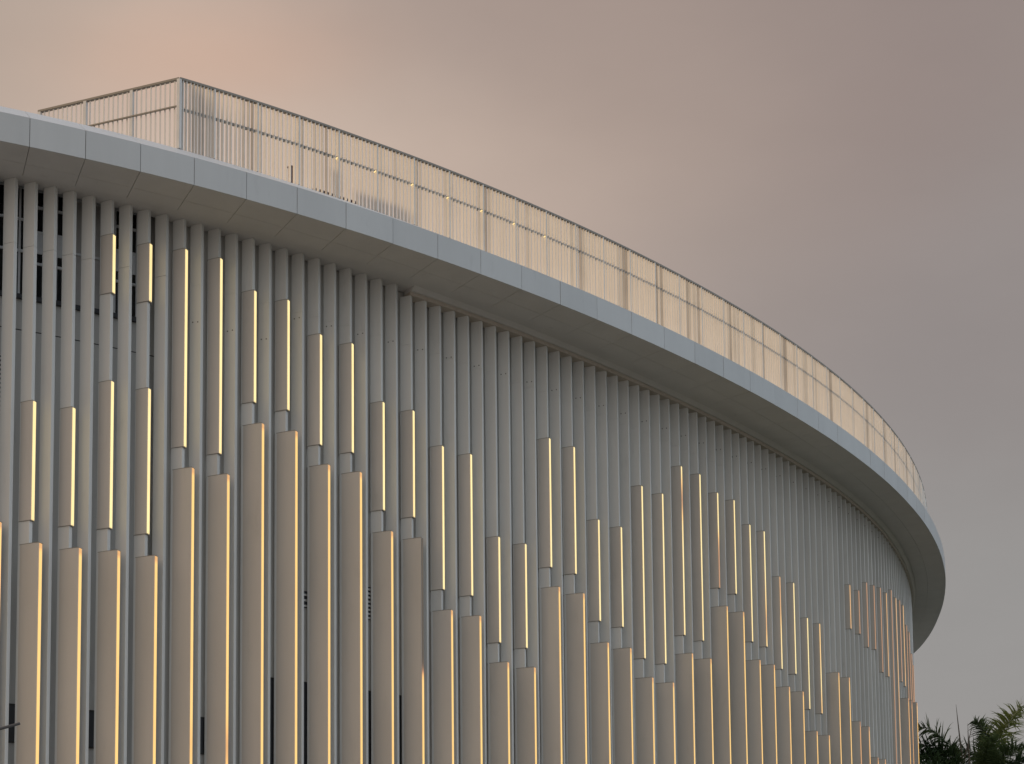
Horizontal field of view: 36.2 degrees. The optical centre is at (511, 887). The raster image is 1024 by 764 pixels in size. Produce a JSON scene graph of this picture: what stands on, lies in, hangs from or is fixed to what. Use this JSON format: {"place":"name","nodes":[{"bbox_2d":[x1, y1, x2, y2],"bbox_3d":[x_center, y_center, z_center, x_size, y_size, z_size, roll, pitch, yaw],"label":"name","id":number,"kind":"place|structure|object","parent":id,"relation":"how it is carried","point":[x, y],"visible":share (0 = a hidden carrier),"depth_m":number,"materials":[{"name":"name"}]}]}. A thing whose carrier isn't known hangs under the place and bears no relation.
{"place":"outdoors","nodes":[
{"label":"outdoors","id":0,"kind":"place"},
{"bbox_2d":[0,722,19,729],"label":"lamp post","id":1,"kind":"object","parent":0,"point":[9,726],"visible":1,"depth_m":26.32,"materials":[{"name":"metal"}]},
{"bbox_2d":[0,0,1023,763],"label":"sky","id":2,"kind":"structure","parent":0,"point":[846,175],"materials":[{"name":"grey"}]},
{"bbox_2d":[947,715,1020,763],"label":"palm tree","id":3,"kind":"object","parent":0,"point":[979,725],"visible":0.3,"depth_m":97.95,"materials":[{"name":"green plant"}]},
{"label":"ground","id":4,"kind":"structure","parent":0,"visible":0},
{"bbox_2d":[0,106,945,763],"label":"curved building","id":5,"kind":"structure","parent":4,"relation":"on","point":[496,366],"depth_m":50.06,"materials":[{"name":"white metal"}]},
{"bbox_2d":[0,522,1,596],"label":"facade fin","id":6,"kind":"object","parent":5,"relation":"attached to","point":[0,553],"visible":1,"depth_m":43.14,"materials":[{"name":"brown"}]},
{"bbox_2d":[0,182,23,299],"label":"window","id":7,"kind":"structure","parent":5,"relation":"in","point":[19,277],"depth_m":45.13,"materials":[{"name":"glass"}]},
{"bbox_2d":[18,400,36,521],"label":"facade fin","id":8,"kind":"object","parent":5,"relation":"attached to","point":[27,450],"visible":1,"depth_m":43.89,"materials":[{"name":"brown"}]},
{"bbox_2d":[16,542,42,763],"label":"facade fin","id":9,"kind":"object","parent":5,"relation":"attached to","point":[29,654],"visible":1,"depth_m":43.35,"materials":[{"name":"brown"}]},
{"bbox_2d":[36,189,62,306],"bbox_3d":[-13.463,-18.622,45.553,1.092,3.390,0.097,2,-5,-25],"label":"window","id":10,"kind":"structure","parent":5,"relation":"in","point":[40,192],"depth_m":45.57,"materials":[{"name":"glass"}]},
{"bbox_2d":[58,406,75,526],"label":"facade fin","id":11,"kind":"object","parent":5,"relation":"attached to","point":[66,484],"visible":1,"depth_m":44.39,"materials":[{"name":"brown"}]},
{"bbox_2d":[57,547,81,763],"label":"facade fin","id":12,"kind":"object","parent":5,"relation":"attached to","point":[69,659],"visible":1,"depth_m":43.85,"materials":[{"name":"brown"}]},
{"bbox_2d":[75,198,100,314],"bbox_3d":[-12.551,-18.588,46.042,1.092,3.390,0.097,2,-6,-26],"label":"window","id":13,"kind":"structure","parent":5,"relation":"in","point":[79,201],"depth_m":46.10,"materials":[{"name":"glass"}]},
{"bbox_2d":[96,380,113,530],"bbox_3d":[-11.734,-12.432,45.054,0.514,4.373,0.185,-2,-5,20],"label":"facade fin","id":14,"kind":"object","parent":5,"relation":"attached to","point":[105,458],"visible":1,"depth_m":44.96,"materials":[{"name":"brown"}]},
{"bbox_2d":[99,233,115,296],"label":"facade fin","id":15,"kind":"object","parent":5,"relation":"attached to","point":[108,262],"visible":1,"depth_m":45.45,"materials":[{"name":"brown"}]},
{"bbox_2d":[96,549,120,763],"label":"facade fin","id":16,"kind":"object","parent":5,"relation":"attached to","point":[107,699],"visible":1,"depth_m":44.38,"materials":[{"name":"brown"}]},
{"bbox_2d":[113,207,136,322],"bbox_3d":[-11.651,-18.554,46.550,1.092,3.390,0.097,2,-6,-28],"label":"window","id":17,"kind":"structure","parent":5,"relation":"in","point":[116,210],"depth_m":46.65,"materials":[{"name":"glass"}]},
{"bbox_2d":[134,387,150,535],"bbox_3d":[-10.795,-12.394,45.601,0.514,4.373,0.185,-2,-5,20],"label":"facade fin","id":18,"kind":"object","parent":5,"relation":"attached to","point":[142,464],"visible":1,"depth_m":45.51,"materials":[{"name":"brown"}]},
{"bbox_2d":[136,242,152,303],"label":"facade fin","id":19,"kind":"object","parent":5,"relation":"attached to","point":[144,282],"visible":1,"depth_m":46.00,"materials":[{"name":"brown"}]},
{"bbox_2d":[134,555,157,763],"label":"facade fin","id":20,"kind":"object","parent":5,"relation":"attached to","point":[145,663],"visible":1,"depth_m":44.93,"materials":[{"name":"brown"}]},
{"bbox_2d":[171,248,187,448],"bbox_3d":[-9.902,-15.998,46.486,0.514,6.088,0.185,-2,-5,20],"label":"facade fin","id":21,"kind":"object","parent":5,"relation":"attached to","point":[179,365],"visible":1,"depth_m":46.39,"materials":[{"name":"brown"}]},
{"bbox_2d":[168,467,194,763],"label":"facade fin","id":22,"kind":"object","parent":5,"relation":"attached to","point":[182,623],"visible":1,"depth_m":45.62,"materials":[{"name":"brown"}]},
{"bbox_2d":[206,257,222,455],"bbox_3d":[-8.971,-15.957,47.065,0.514,6.088,0.185,-2,-5,20],"label":"facade fin","id":23,"kind":"object","parent":5,"relation":"attached to","point":[214,394],"visible":1,"depth_m":46.97,"materials":[{"name":"brown"}]},
{"bbox_2d":[204,473,229,763],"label":"facade fin","id":24,"kind":"object","parent":5,"relation":"attached to","point":[218,618],"visible":1,"depth_m":46.21,"materials":[{"name":"brown"}]},
{"bbox_2d":[241,289,256,403],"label":"facade fin","id":25,"kind":"object","parent":5,"relation":"attached to","point":[248,319],"visible":1,"depth_m":47.63,"materials":[{"name":"brown"}]},
{"bbox_2d":[239,422,264,763],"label":"facade fin","id":26,"kind":"object","parent":5,"relation":"attached to","point":[253,596],"visible":1,"depth_m":46.90,"materials":[{"name":"brown"}]},
{"bbox_2d":[270,677,273,763],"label":"window","id":27,"kind":"structure","parent":5,"relation":"in","point":[271,679],"depth_m":47.46,"materials":[{"name":"glass"}]},
{"bbox_2d":[274,299,289,412],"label":"facade fin","id":28,"kind":"object","parent":5,"relation":"attached to","point":[282,354],"visible":1,"depth_m":48.26,"materials":[{"name":"brown"}]},
{"bbox_2d":[274,430,297,763],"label":"facade fin","id":29,"kind":"object","parent":5,"relation":"attached to","point":[286,600],"visible":1,"depth_m":47.54,"materials":[{"name":"brown"}]},
{"bbox_2d":[304,682,306,763],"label":"window","id":30,"kind":"structure","parent":5,"relation":"in","point":[305,683],"depth_m":48.12,"materials":[{"name":"glass"}]},
{"bbox_2d":[307,333,321,447],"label":"facade fin","id":31,"kind":"object","parent":5,"relation":"attached to","point":[314,389],"visible":1,"depth_m":48.84,"materials":[{"name":"brown"}]},
{"bbox_2d":[307,464,329,763],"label":"facade fin","id":32,"kind":"object","parent":5,"relation":"attached to","point":[319,655],"visible":1,"depth_m":48.15,"materials":[{"name":"brown"}]},
{"bbox_2d":[340,342,353,453],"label":"facade fin","id":33,"kind":"object","parent":5,"relation":"attached to","point":[346,397],"visible":1,"depth_m":49.51,"materials":[{"name":"brown"}]},
{"bbox_2d":[339,471,362,763],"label":"facade fin","id":34,"kind":"object","parent":5,"relation":"attached to","point":[352,729],"visible":1,"depth_m":48.84,"materials":[{"name":"brown"}]},
{"bbox_2d":[368,691,370,763],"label":"window","id":35,"kind":"structure","parent":5,"relation":"in","point":[369,692],"depth_m":49.49,"materials":[{"name":"glass"}]},
{"bbox_2d":[370,401,384,512],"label":"facade fin","id":36,"kind":"object","parent":5,"relation":"attached to","point":[377,465],"visible":1,"depth_m":50.08,"materials":[{"name":"grey"}]},
{"bbox_2d":[370,530,393,763],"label":"facade fin","id":37,"kind":"object","parent":5,"relation":"attached to","point":[383,691],"visible":1,"depth_m":49.47,"materials":[{"name":"brown"}]},
{"bbox_2d":[399,695,401,763],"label":"window","id":38,"kind":"structure","parent":5,"relation":"in","point":[400,728],"depth_m":50.21,"materials":[{"name":"glass"}]},
{"bbox_2d":[400,409,414,519],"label":"facade fin","id":39,"kind":"object","parent":5,"relation":"attached to","point":[407,445],"visible":1,"depth_m":50.81,"materials":[{"name":"grey"}]},
{"bbox_2d":[401,537,423,763],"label":"facade fin","id":40,"kind":"object","parent":5,"relation":"attached to","point":[413,603],"visible":1,"depth_m":50.20,"materials":[{"name":"brown"}]},
{"bbox_2d":[429,445,444,591],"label":"facade fin","id":41,"kind":"object","parent":5,"relation":"attached to","point":[437,562],"visible":1,"depth_m":51.40,"materials":[{"name":"grey"}]},
{"bbox_2d":[430,609,453,763],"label":"facade fin","id":42,"kind":"object","parent":5,"relation":"attached to","point":[443,693],"visible":1,"depth_m":50.86,"materials":[{"name":"brown"}]},
{"bbox_2d":[458,453,472,596],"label":"facade fin","id":43,"kind":"object","parent":5,"relation":"attached to","point":[465,514],"visible":1,"depth_m":52.18,"materials":[{"name":"grey"}]},
{"bbox_2d":[459,615,482,763],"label":"facade fin","id":44,"kind":"object","parent":5,"relation":"attached to","point":[472,689],"visible":1,"depth_m":51.63,"materials":[{"name":"brown"}]},
{"bbox_2d":[38,77,926,509],"bbox_3d":[10.041,-20.575,71.748,11.302,2.605,67.992,-4,-6,36],"label":"roof railing","id":45,"kind":"object","parent":5,"relation":"on","point":[666,297],"visible":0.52,"depth_m":53.09,"materials":[{"name":"white"}]},
{"bbox_2d":[486,536,500,643],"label":"facade fin","id":46,"kind":"object","parent":5,"relation":"attached to","point":[494,582],"visible":1,"depth_m":52.80,"materials":[{"name":"grey metal"}]},
{"bbox_2d":[487,661,509,763],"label":"facade fin","id":47,"kind":"object","parent":5,"relation":"attached to","point":[499,718],"visible":1,"depth_m":52.37,"materials":[{"name":"brown"}]},
{"bbox_2d":[512,543,527,649],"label":"facade fin","id":48,"kind":"object","parent":5,"relation":"attached to","point":[520,591],"visible":1,"depth_m":53.61,"materials":[{"name":"grey metal"}]},
{"bbox_2d":[514,667,536,763],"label":"facade fin","id":49,"kind":"object","parent":5,"relation":"attached to","point":[526,721],"visible":1,"depth_m":53.18,"materials":[{"name":"brown"}]},
{"bbox_2d":[537,437,551,569],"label":"facade fin","id":50,"kind":"object","parent":5,"relation":"attached to","point":[545,510],"visible":1,"depth_m":54.74,"materials":[{"name":"grey"}]},
{"bbox_2d":[538,586,562,763],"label":"facade fin","id":51,"kind":"object","parent":5,"relation":"attached to","point":[551,677],"visible":1,"depth_m":54.15,"materials":[{"name":"brown"}]},
{"bbox_2d":[561,446,576,575],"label":"facade fin","id":52,"kind":"object","parent":5,"relation":"attached to","point":[569,511],"visible":0.98,"depth_m":55.58,"materials":[{"name":"grey"}]},
{"bbox_2d":[563,592,586,763],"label":"facade fin","id":53,"kind":"object","parent":5,"relation":"attached to","point":[576,679],"visible":1,"depth_m":55.00,"materials":[{"name":"brown"}]},
{"bbox_2d":[586,519,600,621],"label":"facade fin","id":54,"kind":"object","parent":5,"relation":"attached to","point":[593,576],"visible":0.95,"depth_m":56.27,"materials":[{"name":"grey metal"}]},
{"bbox_2d":[588,642,610,763],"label":"facade fin","id":55,"kind":"object","parent":5,"relation":"attached to","point":[600,711],"visible":0.98,"depth_m":55.79,"materials":[{"name":"brown"}]},
{"bbox_2d":[609,526,623,627],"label":"facade fin","id":56,"kind":"object","parent":5,"relation":"attached to","point":[616,557],"visible":0.94,"depth_m":57.14,"materials":[{"name":"grey metal"}]},
{"bbox_2d":[611,647,633,763],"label":"facade fin","id":57,"kind":"object","parent":5,"relation":"attached to","point":[623,705],"visible":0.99,"depth_m":56.66,"materials":[{"name":"brown"}]},
{"bbox_2d":[631,485,645,658],"bbox_3d":[4.653,-11.703,58.151,0.514,6.563,0.185,-2,-5,20],"label":"facade fin","id":58,"kind":"object","parent":5,"relation":"attached to","point":[638,572],"visible":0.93,"depth_m":58.05,"materials":[{"name":"grey metal"}]},
{"bbox_2d":[635,677,654,763],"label":"facade fin","id":59,"kind":"object","parent":5,"relation":"attached to","point":[645,735],"visible":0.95,"depth_m":57.51,"materials":[{"name":"brown"}]},
{"bbox_2d":[651,493,666,664],"bbox_3d":[5.507,-11.635,59.037,0.514,6.563,0.185,-2,-5,20],"label":"facade fin","id":60,"kind":"object","parent":5,"relation":"attached to","point":[659,579],"visible":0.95,"depth_m":58.94,"materials":[{"name":"brown"}]},
{"bbox_2d":[656,682,675,763],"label":"facade fin","id":61,"kind":"object","parent":5,"relation":"attached to","point":[666,723],"visible":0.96,"depth_m":58.41,"materials":[{"name":"brown"}]},
{"bbox_2d":[671,465,684,635],"bbox_3d":[6.331,-12.906,60.046,0.514,6.643,0.185,-2,-5,20],"label":"facade fin","id":62,"kind":"object","parent":5,"relation":"attached to","point":[678,550],"visible":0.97,"depth_m":59.95,"materials":[{"name":"brown"}]},
{"bbox_2d":[675,653,694,763],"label":"facade fin","id":63,"kind":"object","parent":5,"relation":"attached to","point":[685,710],"visible":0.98,"depth_m":59.36,"materials":[{"name":"brown"}]},
{"bbox_2d":[690,473,703,641],"bbox_3d":[7.148,-12.836,60.943,0.514,6.643,0.185,-2,-5,20],"label":"facade fin","id":64,"kind":"object","parent":5,"relation":"attached to","point":[696,556],"visible":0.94,"depth_m":60.84,"materials":[{"name":"brown"}]},
{"bbox_2d":[694,658,713,763],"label":"facade fin","id":65,"kind":"object","parent":5,"relation":"attached to","point":[703,711],"visible":0.95,"depth_m":60.26,"materials":[{"name":"brown"}]},
{"bbox_2d":[708,492,719,588],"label":"facade fin","id":66,"kind":"object","parent":5,"relation":"attached to","point":[714,552],"visible":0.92,"depth_m":61.82,"materials":[{"name":"brown"}]},
{"bbox_2d":[710,605,730,763],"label":"facade fin","id":67,"kind":"object","parent":5,"relation":"attached to","point":[720,685],"visible":0.98,"depth_m":61.26,"materials":[{"name":"brown"}]},
{"bbox_2d":[725,499,736,594],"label":"facade fin","id":68,"kind":"object","parent":5,"relation":"attached to","point":[730,546],"visible":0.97,"depth_m":62.71,"materials":[{"name":"brown"}]},
{"bbox_2d":[728,611,747,763],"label":"facade fin","id":69,"kind":"object","parent":5,"relation":"attached to","point":[737,682],"visible":0.94,"depth_m":62.16,"materials":[{"name":"brown"}]},
{"bbox_2d":[741,524,752,642],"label":"facade fin","id":70,"kind":"object","parent":5,"relation":"attached to","point":[747,573],"visible":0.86,"depth_m":63.49,"materials":[{"name":"brown"}]},
{"bbox_2d":[745,659,762,763],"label":"facade fin","id":71,"kind":"object","parent":5,"relation":"attached to","point":[754,714],"visible":0.9,"depth_m":62.97,"materials":[{"name":"brown"}]},
{"bbox_2d":[756,530,767,647],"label":"facade fin","id":72,"kind":"object","parent":5,"relation":"attached to","point":[761,586],"visible":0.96,"depth_m":64.35,"materials":[{"name":"brown"}]},
{"bbox_2d":[761,664,776,763],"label":"facade fin","id":73,"kind":"object","parent":5,"relation":"attached to","point":[768,697],"visible":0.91,"depth_m":63.84,"materials":[{"name":"brown"}]},
{"bbox_2d":[772,576,782,669],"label":"facade fin","id":74,"kind":"object","parent":5,"relation":"attached to","point":[777,622],"visible":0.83,"depth_m":65.20,"materials":[{"name":"brown"}]},
{"bbox_2d":[775,686,791,763],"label":"facade fin","id":75,"kind":"object","parent":5,"relation":"attached to","point":[783,729],"visible":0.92,"depth_m":64.77,"materials":[{"name":"brown"}]},
{"bbox_2d":[786,582,796,674],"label":"facade fin","id":76,"kind":"object","parent":5,"relation":"attached to","point":[791,634],"visible":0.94,"depth_m":66.16,"materials":[{"name":"brown"}]},
{"bbox_2d":[790,691,805,763],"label":"facade fin","id":77,"kind":"object","parent":5,"relation":"attached to","point":[797,726],"visible":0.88,"depth_m":65.73,"materials":[{"name":"brown"}]},
{"bbox_2d":[800,617,809,709],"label":"facade fin","id":78,"kind":"object","parent":5,"relation":"attached to","point":[804,655],"visible":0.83,"depth_m":67.02,"materials":[{"name":"brown"}]},
{"bbox_2d":[805,731,817,763],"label":"facade fin","id":79,"kind":"object","parent":5,"relation":"attached to","point":[811,747],"visible":0.81,"depth_m":66.64,"materials":[{"name":"brown"}]},
{"bbox_2d":[813,623,822,713],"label":"facade fin","id":80,"kind":"object","parent":5,"relation":"attached to","point":[817,668],"visible":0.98,"depth_m":68.00,"materials":[{"name":"brown"}]},
{"bbox_2d":[818,735,830,763],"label":"facade fin","id":81,"kind":"object","parent":5,"relation":"attached to","point":[823,749],"visible":0.71,"depth_m":67.62,"materials":[{"name":"brown"}]},
{"bbox_2d":[826,672,841,763],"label":"facade fin","id":82,"kind":"object","parent":5,"relation":"attached to","point":[833,706],"visible":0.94,"depth_m":68.77,"materials":[{"name":"brown"}]},
{"bbox_2d":[839,677,851,763],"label":"facade fin","id":83,"kind":"object","parent":5,"relation":"attached to","point":[845,717],"visible":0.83,"depth_m":69.75,"materials":[{"name":"brown"}]},
{"bbox_2d":[844,584,851,629],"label":"facade fin","id":84,"kind":"object","parent":5,"relation":"attached to","point":[847,597],"visible":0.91,"depth_m":71.32,"materials":[{"name":"brown"}]},
{"bbox_2d":[851,721,861,763],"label":"facade fin","id":85,"kind":"object","parent":5,"relation":"attached to","point":[856,741],"visible":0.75,"depth_m":70.70,"materials":[{"name":"brown"}]},
{"bbox_2d":[853,590,859,634],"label":"facade fin","id":86,"kind":"object","parent":5,"relation":"attached to","point":[856,612],"visible":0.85,"depth_m":72.36,"materials":[{"name":"brown"}]},
{"bbox_2d":[862,582,868,647],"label":"facade fin","id":87,"kind":"object","parent":5,"relation":"attached to","point":[865,616],"visible":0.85,"depth_m":73.41,"materials":[{"name":"brown"}]},
{"bbox_2d":[861,726,870,763],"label":"facade fin","id":88,"kind":"object","parent":5,"relation":"attached to","point":[865,741],"visible":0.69,"depth_m":71.74,"materials":[{"name":"brown"}]},
{"bbox_2d":[869,585,875,649],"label":"facade fin","id":89,"kind":"object","parent":5,"relation":"attached to","point":[872,617],"visible":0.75,"depth_m":74.49,"materials":[{"name":"brown"}]},
{"bbox_2d":[870,757,878,763],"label":"facade fin","id":90,"kind":"object","parent":5,"relation":"attached to","point":[874,760],"visible":0.48,"depth_m":72.73,"materials":[{"name":"brown"}]},
{"bbox_2d":[876,587,882,672],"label":"facade fin","id":91,"kind":"object","parent":5,"relation":"attached to","point":[879,628],"visible":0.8,"depth_m":75.53,"materials":[{"name":"brown"}]},
{"bbox_2d":[882,592,888,676],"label":"facade fin","id":92,"kind":"object","parent":5,"relation":"attached to","point":[885,627],"visible":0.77,"depth_m":76.61,"materials":[{"name":"brown"}]},
{"bbox_2d":[888,589,896,763],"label":"facade fin","id":93,"kind":"object","parent":5,"relation":"attached to","point":[892,676],"visible":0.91,"depth_m":77.55,"materials":[{"name":"brown"}]},
{"bbox_2d":[893,597,901,763],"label":"facade fin","id":94,"kind":"object","parent":5,"relation":"attached to","point":[897,680],"visible":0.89,"depth_m":78.66,"materials":[{"name":"brown"}]},
{"bbox_2d":[897,600,902,681],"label":"facade fin","id":95,"kind":"object","parent":5,"relation":"attached to","point":[899,641],"visible":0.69,"depth_m":79.97,"materials":[{"name":"brown"}]},
{"bbox_2d":[900,605,905,686],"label":"facade fin","id":96,"kind":"object","parent":5,"relation":"attached to","point":[903,645],"visible":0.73,"depth_m":81.10,"materials":[{"name":"brown"}]},
{"bbox_2d":[900,698,910,763],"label":"facade fin","id":97,"kind":"object","parent":5,"relation":"attached to","point":[905,730],"visible":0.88,"depth_m":79.51,"materials":[{"name":"brown"}]},
{"bbox_2d":[904,625,908,697],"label":"facade fin","id":98,"kind":"object","parent":5,"relation":"attached to","point":[906,662],"visible":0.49,"depth_m":82.19,"materials":[{"name":"brown"}]},
{"bbox_2d":[907,632,911,699],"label":"facade fin","id":99,"kind":"object","parent":5,"relation":"attached to","point":[909,664],"visible":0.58,"depth_m":83.32,"materials":[{"name":"brown"}]},
{"bbox_2d":[909,700,913,763],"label":"facade fin","id":100,"kind":"object","parent":5,"relation":"attached to","point":[911,731],"visible":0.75,"depth_m":80.61,"materials":[{"name":"brown"}]},
{"bbox_2d":[910,653,913,702],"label":"facade fin","id":101,"kind":"object","parent":5,"relation":"attached to","point":[911,677],"visible":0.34,"depth_m":84.44,"materials":[{"name":"brown"}]},
{"bbox_2d":[912,665,914,701],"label":"facade fin","id":102,"kind":"object","parent":5,"relation":"attached to","point":[913,684],"visible":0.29,"depth_m":85.58,"materials":[{"name":"brown"}]},
{"bbox_2d":[912,702,918,763],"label":"facade fin","id":103,"kind":"object","parent":5,"relation":"attached to","point":[915,732],"visible":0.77,"depth_m":82.93,"materials":[{"name":"brown"}]},
{"bbox_2d":[918,707,972,763],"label":"palm tree","id":104,"kind":"object","parent":4,"relation":"on","point":[939,753],"visible":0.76,"depth_m":92.69,"materials":[{"name":"green plant"}]},
{"bbox_2d":[967,696,1023,763],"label":"palm tree","id":105,"kind":"object","parent":4,"relation":"on","point":[990,751],"visible":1,"depth_m":93.75,"materials":[{"name":"green plant"}]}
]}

